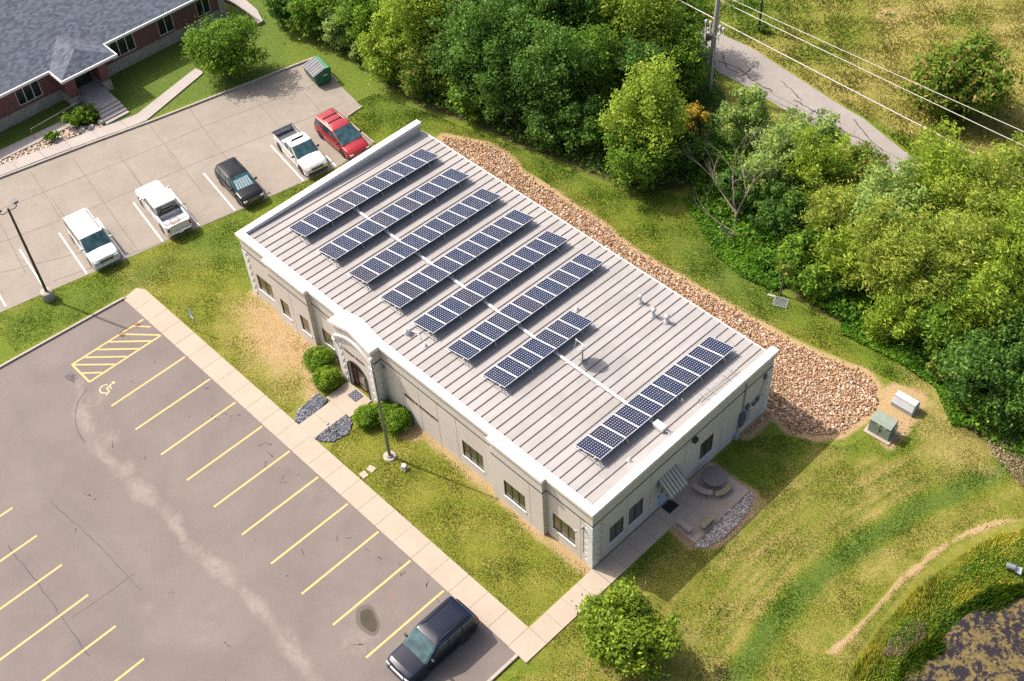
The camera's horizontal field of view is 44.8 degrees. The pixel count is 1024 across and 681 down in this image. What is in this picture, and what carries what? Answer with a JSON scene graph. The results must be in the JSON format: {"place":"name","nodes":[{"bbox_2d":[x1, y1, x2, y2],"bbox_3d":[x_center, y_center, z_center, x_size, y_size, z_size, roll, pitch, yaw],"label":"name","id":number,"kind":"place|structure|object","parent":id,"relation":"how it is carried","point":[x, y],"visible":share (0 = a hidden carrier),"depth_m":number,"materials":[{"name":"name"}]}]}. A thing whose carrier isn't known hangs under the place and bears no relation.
{"place":"outdoors","nodes":[
{"label":"outdoors","id":0,"kind":"place"},
{"bbox_2d":[124,288,671,662],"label":"sidewalk","id":1,"kind":"structure","parent":0,"point":[499,620],"depth_m":70.28,"materials":[{"name":"concrete"}]},
{"bbox_2d":[0,0,1023,680],"bbox_3d":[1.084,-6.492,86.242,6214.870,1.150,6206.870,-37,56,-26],"label":"ground","id":2,"kind":"structure","parent":0,"point":[140,86],"depth_m":74.10,"materials":[{"name":"green plant"}]},
{"bbox_2d":[0,125,103,170],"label":"pebble bed","id":3,"kind":"object","parent":2,"relation":"on","point":[67,132],"visible":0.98,"depth_m":95.31,"materials":[{"name":"stone"}]},
{"bbox_2d":[0,0,226,137],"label":"brick building","id":4,"kind":"structure","parent":2,"relation":"on","point":[75,53],"depth_m":97.86,"materials":[{"name":"red brick"}]},
{"bbox_2d":[0,0,263,175],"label":"footpath","id":5,"kind":"structure","parent":2,"relation":"on","point":[153,108],"depth_m":95.97,"materials":[{"name":"grey concrete"}]},
{"bbox_2d":[0,157,355,412],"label":"turf blades","id":6,"kind":"object","parent":2,"relation":"on","point":[190,275],"visible":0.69,"depth_m":83.88,"materials":[{"name":"green plant"}]},
{"bbox_2d":[0,63,371,312],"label":"concrete car park","id":7,"kind":"structure","parent":2,"relation":"on","point":[266,164],"depth_m":92.34,"materials":[{"name":"beige concrete"}]},
{"bbox_2d":[63,208,119,268],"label":"white suv","id":8,"kind":"object","parent":7,"relation":"on","point":[90,238],"visible":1,"depth_m":85.69,"materials":[{"name":"paint"}]},
{"bbox_2d":[135,180,191,236],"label":"white pickup","id":9,"kind":"object","parent":7,"relation":"on","point":[160,204],"visible":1,"depth_m":87.70,"materials":[{"name":"paint"}]},
{"bbox_2d":[0,145,335,305],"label":"white parking lines","id":10,"kind":"object","parent":7,"relation":"on","point":[78,261],"visible":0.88,"depth_m":88.74,"materials":[{"name":"paint"}]},
{"bbox_2d":[0,68,344,280],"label":"concrete joints","id":11,"kind":"object","parent":7,"relation":"on","point":[152,181],"visible":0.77,"depth_m":92.07,"materials":[{"name":"grey concrete"}]},
{"bbox_2d":[0,57,374,178],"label":"kerb","id":12,"kind":"structure","parent":7,"relation":"on","point":[160,117],"depth_m":96.30,"materials":[{"name":"concrete"}]},
{"bbox_2d":[214,157,263,206],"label":"black crossover","id":13,"kind":"object","parent":7,"relation":"on","point":[237,181],"visible":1,"depth_m":89.38,"materials":[{"name":"paint"}]},
{"bbox_2d":[272,123,327,175],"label":"white pickup","id":14,"kind":"object","parent":7,"relation":"on","point":[297,147],"visible":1,"depth_m":91.33,"materials":[{"name":"paint"}]},
{"bbox_2d":[302,55,331,85],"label":"dumpster","id":15,"kind":"object","parent":7,"relation":"on","point":[317,68],"visible":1,"depth_m":98.20,"materials":[{"name":"green metal"}]},
{"bbox_2d":[314,108,369,158],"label":"red minivan","id":16,"kind":"object","parent":7,"relation":"on","point":[335,129],"visible":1,"depth_m":92.44,"materials":[{"name":"paint"}]},
{"bbox_2d":[180,10,270,87],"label":"round tree","id":17,"kind":"object","parent":2,"relation":"on","point":[222,48],"visible":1,"depth_m":97.18,"materials":[{"name":"green plant"}]},
{"bbox_2d":[0,300,515,680],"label":"asphalt car park","id":18,"kind":"structure","parent":2,"relation":"on","point":[158,525],"depth_m":70.45,"materials":[{"name":"grey asphalt"}]},
{"bbox_2d":[0,319,443,680],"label":"yellow parking lines","id":19,"kind":"object","parent":18,"relation":"on","point":[272,562],"visible":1,"depth_m":71.42,"materials":[{"name":"paint"}]},
{"bbox_2d":[8,361,438,680],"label":"asphalt cracks","id":20,"kind":"object","parent":18,"relation":"on","point":[72,376],"visible":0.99,"depth_m":70.49,"materials":[{"name":"black asphalt"}]},
{"bbox_2d":[386,596,478,680],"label":"dark suv","id":21,"kind":"object","parent":18,"relation":"on","point":[441,632],"visible":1,"depth_m":64.23,"materials":[{"name":"blue paint"}]},
{"bbox_2d":[283,0,338,39],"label":"woodland tree","id":22,"kind":"object","parent":2,"relation":"on","point":[314,9],"visible":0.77,"depth_m":100.78,"materials":[{"name":"green plant"}]},
{"bbox_2d":[301,344,334,373],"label":"clipped bush","id":23,"kind":"object","parent":2,"relation":"on","point":[319,355],"visible":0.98,"depth_m":78.13,"materials":[{"name":"green plant"}]},
{"bbox_2d":[310,364,341,392],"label":"clipped bush","id":24,"kind":"object","parent":2,"relation":"on","point":[326,377],"visible":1,"depth_m":77.21,"materials":[{"name":"green plant"}]},
{"bbox_2d":[299,381,371,437],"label":"entrance walk","id":25,"kind":"structure","parent":2,"relation":"on","point":[340,404],"depth_m":76.45,"materials":[{"name":"concrete"}]},
{"bbox_2d":[318,4,360,50],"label":"woodland tree","id":26,"kind":"object","parent":2,"relation":"on","point":[332,31],"visible":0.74,"depth_m":99.97,"materials":[{"name":"green plant"}]},
{"bbox_2d":[328,0,392,45],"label":"woodland tree","id":27,"kind":"object","parent":2,"relation":"on","point":[360,11],"visible":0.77,"depth_m":98.07,"materials":[{"name":"green plant"}]},
{"bbox_2d":[353,7,412,84],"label":"woodland tree","id":28,"kind":"object","parent":2,"relation":"on","point":[381,49],"visible":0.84,"depth_m":95.88,"materials":[{"name":"green plant"}]},
{"bbox_2d":[378,403,413,436],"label":"clipped bush","id":29,"kind":"object","parent":2,"relation":"on","point":[397,419],"visible":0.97,"depth_m":74.67,"materials":[{"name":"green plant"}]},
{"bbox_2d":[375,0,462,60],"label":"woodland tree","id":30,"kind":"object","parent":2,"relation":"on","point":[412,15],"visible":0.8,"depth_m":94.49,"materials":[{"name":"green plant"}]},
{"bbox_2d":[395,36,450,104],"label":"woodland tree","id":31,"kind":"object","parent":2,"relation":"on","point":[418,78],"visible":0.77,"depth_m":94.62,"materials":[{"name":"green plant"}]},
{"bbox_2d":[329,424,586,625],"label":"turf blades","id":32,"kind":"object","parent":2,"relation":"on","point":[457,514],"visible":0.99,"depth_m":70.80,"materials":[{"name":"green plant"}]},
{"bbox_2d":[425,0,501,101],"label":"woodland tree","id":33,"kind":"object","parent":2,"relation":"on","point":[458,60],"visible":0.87,"depth_m":91.52,"materials":[{"name":"green plant"}]},
{"bbox_2d":[441,74,485,125],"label":"woodland tree","id":34,"kind":"object","parent":2,"relation":"on","point":[453,96],"visible":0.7,"depth_m":93.29,"materials":[{"name":"green plant"}]},
{"bbox_2d":[464,25,533,123],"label":"woodland tree","id":35,"kind":"object","parent":2,"relation":"on","point":[492,87],"visible":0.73,"depth_m":90.42,"materials":[{"name":"green plant"}]},
{"bbox_2d":[235,119,778,568],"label":"office building","id":36,"kind":"structure","parent":2,"relation":"on","point":[521,455],"depth_m":73.01,"materials":[{"name":"grey metal"}]},
{"bbox_2d":[287,149,438,242],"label":"solar panel row","id":37,"kind":"object","parent":36,"relation":"on","point":[351,199],"visible":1,"depth_m":81.94,"materials":[{"name":"glass"}]},
{"bbox_2d":[317,168,469,265],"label":"solar panel row","id":38,"kind":"object","parent":36,"relation":"on","point":[364,231],"visible":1,"depth_m":80.44,"materials":[{"name":"glass"}]},
{"bbox_2d":[347,188,500,289],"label":"solar panel row","id":39,"kind":"object","parent":36,"relation":"on","point":[374,267],"visible":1,"depth_m":78.93,"materials":[{"name":"glass"}]},
{"bbox_2d":[379,209,534,314],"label":"solar panel row","id":40,"kind":"object","parent":36,"relation":"on","point":[445,266],"visible":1,"depth_m":77.42,"materials":[{"name":"glass"}]},
{"bbox_2d":[412,231,567,340],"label":"solar panel row","id":41,"kind":"object","parent":36,"relation":"on","point":[473,293],"visible":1,"depth_m":75.94,"materials":[{"name":"glass"}]},
{"bbox_2d":[352,207,672,436],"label":"cable tray","id":42,"kind":"object","parent":36,"relation":"on","point":[660,426],"visible":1,"depth_m":71.77,"materials":[{"name":"white paint"}]},
{"bbox_2d":[446,253,603,366],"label":"solar panel row","id":43,"kind":"object","parent":36,"relation":"on","point":[503,321],"visible":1,"depth_m":74.45,"materials":[{"name":"glass"}]},
{"bbox_2d":[481,311,592,394],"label":"solar panel row","id":44,"kind":"object","parent":36,"relation":"on","point":[531,353],"visible":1,"depth_m":72.05,"materials":[{"name":"glass"}]},
{"bbox_2d":[573,336,734,466],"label":"solar panel row","id":45,"kind":"object","parent":36,"relation":"on","point":[625,421],"visible":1,"depth_m":69.35,"materials":[{"name":"glass"}]},
{"bbox_2d":[455,0,563,61],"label":"woodland tree","id":46,"kind":"object","parent":2,"relation":"on","point":[506,15],"visible":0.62,"depth_m":90.89,"materials":[{"name":"green plant"}]},
{"bbox_2d":[303,0,724,189],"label":"undergrowth","id":47,"kind":"object","parent":2,"relation":"on","point":[705,96],"visible":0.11,"depth_m":93.34,"materials":[{"name":"green plant"}]},
{"bbox_2d":[518,100,570,151],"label":"woodland tree","id":48,"kind":"object","parent":2,"relation":"on","point":[542,126],"visible":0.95,"depth_m":90.31,"materials":[{"name":"green plant"}]},
{"bbox_2d":[482,11,621,127],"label":"woodland tree","id":49,"kind":"object","parent":2,"relation":"on","point":[548,82],"visible":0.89,"depth_m":88.89,"materials":[{"name":"green plant"}]},
{"bbox_2d":[519,0,615,51],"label":"woodland tree","id":50,"kind":"object","parent":2,"relation":"on","point":[564,7],"visible":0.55,"depth_m":91.70,"materials":[{"name":"green plant"}]},
{"bbox_2d":[549,13,623,117],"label":"woodland tree","id":51,"kind":"object","parent":2,"relation":"on","point":[604,52],"visible":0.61,"depth_m":89.95,"materials":[{"name":"green plant"}]},
{"bbox_2d":[557,91,619,153],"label":"woodland tree","id":52,"kind":"object","parent":2,"relation":"on","point":[584,127],"visible":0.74,"depth_m":89.29,"materials":[{"name":"green plant"}]},
{"bbox_2d":[571,573,684,680],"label":"young tree","id":53,"kind":"object","parent":2,"relation":"on","point":[621,629],"visible":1,"depth_m":62.04,"materials":[{"name":"green plant"}]},
{"bbox_2d":[344,94,932,397],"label":"turf blades","id":54,"kind":"object","parent":2,"relation":"on","point":[618,232],"visible":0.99,"depth_m":86.01,"materials":[{"name":"green plant"}]},
{"bbox_2d":[591,0,689,66],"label":"woodland tree","id":55,"kind":"object","parent":2,"relation":"on","point":[633,16],"visible":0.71,"depth_m":91.30,"materials":[{"name":"green plant"}]},
{"bbox_2d":[612,28,670,94],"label":"woodland tree","id":56,"kind":"object","parent":2,"relation":"on","point":[636,52],"visible":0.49,"depth_m":89.59,"materials":[{"name":"green plant"}]},
{"bbox_2d":[591,49,692,160],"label":"woodland tree","id":57,"kind":"object","parent":2,"relation":"on","point":[650,100],"visible":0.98,"depth_m":85.09,"materials":[{"name":"green plant"}]},
{"bbox_2d":[599,115,689,193],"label":"woodland tree","id":58,"kind":"object","parent":2,"relation":"on","point":[640,167],"visible":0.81,"depth_m":86.14,"materials":[{"name":"green plant"}]},
{"bbox_2d":[442,136,879,435],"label":"rock border","id":59,"kind":"object","parent":2,"relation":"on","point":[798,384],"visible":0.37,"depth_m":77.82,"materials":[{"name":"gravel"}]},
{"bbox_2d":[643,12,712,101],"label":"woodland tree","id":60,"kind":"object","parent":2,"relation":"on","point":[687,57],"visible":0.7,"depth_m":91.94,"materials":[{"name":"green plant"}]},
{"bbox_2d":[645,0,714,48],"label":"woodland tree","id":61,"kind":"object","parent":2,"relation":"on","point":[695,16],"visible":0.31,"depth_m":95.17,"materials":[{"name":"green plant"}]},
{"bbox_2d":[666,130,717,172],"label":"woodland tree","id":62,"kind":"object","parent":2,"relation":"on","point":[691,148],"visible":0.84,"depth_m":88.14,"materials":[{"name":"green plant"}]},
{"bbox_2d":[705,0,725,92],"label":"power pole","id":63,"kind":"object","parent":2,"relation":"on","point":[712,36],"visible":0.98,"depth_m":92.12,"materials":[{"name":"grey wood"}]},
{"bbox_2d":[693,491,754,548],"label":"white gravel","id":64,"kind":"structure","parent":2,"relation":"on","point":[736,513],"depth_m":69.73,"materials":[{"name":"grey gravel"}]},
{"bbox_2d":[682,190,784,290],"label":"ground cover","id":65,"kind":"object","parent":2,"relation":"on","point":[738,264],"visible":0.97,"depth_m":83.95,"materials":[{"name":"green plant"}]},
{"bbox_2d":[711,164,771,213],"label":"woodland tree","id":66,"kind":"object","parent":2,"relation":"on","point":[724,181],"visible":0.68,"depth_m":84.86,"materials":[{"name":"green plant"}]},
{"bbox_2d":[708,81,776,151],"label":"woodland tree","id":67,"kind":"object","parent":2,"relation":"on","point":[747,112],"visible":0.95,"depth_m":88.10,"materials":[{"name":"green plant"}]},
{"bbox_2d":[509,402,1023,680],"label":"turf blades","id":68,"kind":"object","parent":2,"relation":"on","point":[831,531],"visible":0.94,"depth_m":68.54,"materials":[{"name":"green plant"}]},
{"bbox_2d":[735,121,804,209],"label":"woodland tree","id":69,"kind":"object","parent":2,"relation":"on","point":[775,145],"visible":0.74,"depth_m":83.82,"materials":[{"name":"green plant"}]},
{"bbox_2d":[747,170,812,236],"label":"woodland tree","id":70,"kind":"object","parent":2,"relation":"on","point":[780,211],"visible":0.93,"depth_m":82.82,"materials":[{"name":"green plant"}]},
{"bbox_2d":[758,105,817,169],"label":"woodland tree","id":71,"kind":"object","parent":2,"relation":"on","point":[794,126],"visible":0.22,"depth_m":85.22,"materials":[{"name":"green plant"}]},
{"bbox_2d":[771,225,834,278],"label":"woodland tree","id":72,"kind":"object","parent":2,"relation":"on","point":[797,243],"visible":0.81,"depth_m":81.03,"materials":[{"name":"green plant"}]},
{"bbox_2d":[794,261,847,301],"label":"woodland tree","id":73,"kind":"object","parent":2,"relation":"on","point":[815,280],"visible":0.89,"depth_m":79.52,"materials":[{"name":"green plant"}]},
{"bbox_2d":[794,106,847,157],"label":"woodland tree","id":74,"kind":"object","parent":2,"relation":"on","point":[823,125],"visible":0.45,"depth_m":84.77,"materials":[{"name":"green plant"}]},
{"bbox_2d":[779,122,866,209],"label":"woodland tree","id":75,"kind":"object","parent":2,"relation":"on","point":[818,159],"visible":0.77,"depth_m":82.49,"materials":[{"name":"green plant"}]},
{"bbox_2d":[794,174,862,249],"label":"woodland tree","id":76,"kind":"object","parent":2,"relation":"on","point":[833,214],"visible":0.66,"depth_m":80.67,"materials":[{"name":"green plant"}]},
{"bbox_2d":[807,220,881,290],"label":"woodland tree","id":77,"kind":"object","parent":2,"relation":"on","point":[843,261],"visible":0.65,"depth_m":79.07,"materials":[{"name":"green plant"}]},
{"bbox_2d":[686,125,1023,456],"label":"undergrowth","id":78,"kind":"object","parent":2,"relation":"on","point":[762,254],"visible":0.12,"depth_m":83.55,"materials":[{"name":"green plant"}]},
{"bbox_2d":[695,0,1023,163],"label":"turf blades","id":79,"kind":"object","parent":2,"relation":"on","point":[847,55],"visible":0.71,"depth_m":99.09,"materials":[{"name":"green plant"}]},
{"bbox_2d":[837,139,894,191],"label":"woodland tree","id":80,"kind":"object","parent":2,"relation":"on","point":[862,161],"visible":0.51,"depth_m":82.31,"materials":[{"name":"green plant"}]},
{"bbox_2d":[863,409,902,445],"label":"transformer box","id":81,"kind":"object","parent":2,"relation":"on","point":[881,426],"visible":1,"depth_m":72.87,"materials":[{"name":"metal"}]},
{"bbox_2d":[846,154,939,251],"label":"woodland tree","id":82,"kind":"object","parent":2,"relation":"on","point":[866,195],"visible":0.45,"depth_m":78.62,"materials":[{"name":"green plant"}]},
{"bbox_2d":[859,276,932,346],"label":"woodland tree","id":83,"kind":"object","parent":2,"relation":"on","point":[903,325],"visible":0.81,"depth_m":76.35,"materials":[{"name":"green plant"}]},
{"bbox_2d":[840,316,965,426],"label":"ground cover","id":84,"kind":"object","parent":2,"relation":"on","point":[891,350],"visible":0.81,"depth_m":77.09,"materials":[{"name":"green plant"}]},
{"bbox_2d":[882,620,926,659],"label":"dead reeds","id":85,"kind":"object","parent":2,"relation":"on","point":[885,652],"visible":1,"depth_m":65.11,"materials":[{"name":"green plant"}]},
{"bbox_2d":[843,194,969,321],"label":"woodland tree","id":86,"kind":"object","parent":2,"relation":"on","point":[886,257],"visible":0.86,"depth_m":75.58,"materials":[{"name":"green plant"}]},
{"bbox_2d":[848,527,1023,680],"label":"bank grass","id":87,"kind":"structure","parent":2,"relation":"on","point":[929,585],"depth_m":66.48,"materials":[{"name":"green plant"}]},
{"bbox_2d":[890,115,990,226],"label":"woodland tree","id":88,"kind":"object","parent":2,"relation":"on","point":[935,153],"visible":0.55,"depth_m":78.79,"materials":[{"name":"green plant"}]},
{"bbox_2d":[911,265,989,354],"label":"woodland tree","id":89,"kind":"object","parent":2,"relation":"on","point":[937,328],"visible":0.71,"depth_m":74.40,"materials":[{"name":"green plant"}]},
{"bbox_2d":[895,578,1023,680],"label":"pond reeds","id":90,"kind":"object","parent":2,"relation":"on","point":[1001,594],"visible":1,"depth_m":66.07,"materials":[{"name":"green plant"}]},
{"bbox_2d":[898,24,1023,127],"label":"round tree","id":91,"kind":"object","parent":2,"relation":"on","point":[968,71],"visible":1,"depth_m":89.08,"materials":[{"name":"green plant"}]},
{"bbox_2d":[902,188,1023,315],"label":"woodland tree","id":92,"kind":"object","parent":2,"relation":"on","point":[963,232],"visible":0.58,"depth_m":74.16,"materials":[{"name":"green plant"}]},
{"bbox_2d":[922,319,1023,412],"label":"woodland tree","id":93,"kind":"object","parent":2,"relation":"on","point":[972,365],"visible":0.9,"depth_m":71.71,"materials":[{"name":"green plant"}]},
{"bbox_2d":[927,139,1023,226],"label":"woodland tree","id":94,"kind":"object","parent":2,"relation":"on","point":[998,182],"visible":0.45,"depth_m":76.78,"materials":[{"name":"green plant"}]},
{"bbox_2d":[944,230,1023,349],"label":"woodland tree","id":95,"kind":"object","parent":2,"relation":"on","point":[992,287],"visible":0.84,"depth_m":72.62,"materials":[{"name":"green plant"}]},
{"bbox_2d":[968,363,1023,437],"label":"woodland tree","id":96,"kind":"object","parent":2,"relation":"on","point":[1003,408],"visible":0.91,"depth_m":71.23,"materials":[{"name":"green plant"}]},
{"bbox_2d":[970,300,1023,390],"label":"woodland tree","id":97,"kind":"object","parent":2,"relation":"on","point":[1018,348],"visible":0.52,"depth_m":71.56,"materials":[{"name":"green plant"}]},
{"bbox_2d":[979,130,1023,210],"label":"woodland tree","id":98,"kind":"object","parent":2,"relation":"on","point":[1018,158],"visible":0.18,"depth_m":79.40,"materials":[{"name":"green plant"}]},
{"bbox_2d":[981,186,1023,304],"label":"woodland tree","id":99,"kind":"object","parent":2,"relation":"on","point":[1016,223],"visible":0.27,"depth_m":74.09,"materials":[{"name":"green plant"}]},
{"bbox_2d":[984,426,1023,487],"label":"dead brush","id":100,"kind":"object","parent":2,"relation":"on","point":[1008,460],"visible":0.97,"depth_m":71.66,"materials":[{"name":"brown plant"}]},
{"bbox_2d":[655,462,749,543],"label":"patio","id":101,"kind":"structure","parent":0,"point":[694,510],"depth_m":70.61,"materials":[{"name":"concrete"}]},
{"bbox_2d":[698,30,923,176],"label":"old road","id":102,"kind":"structure","parent":0,"point":[766,73],"depth_m":95.62,"materials":[{"name":"grey asphalt"}]},
{"bbox_2d":[904,598,1023,680],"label":"pond water","id":103,"kind":"structure","parent":0,"point":[986,647],"depth_m":64.71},
{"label":"car park base","id":104,"kind":"structure","parent":0,"visible":0},
{"bbox_2d":[0,297,518,680],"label":"kerb","id":105,"kind":"structure","parent":104,"relation":"on","point":[504,667],"depth_m":81.10,"materials":[{"name":"concrete"}]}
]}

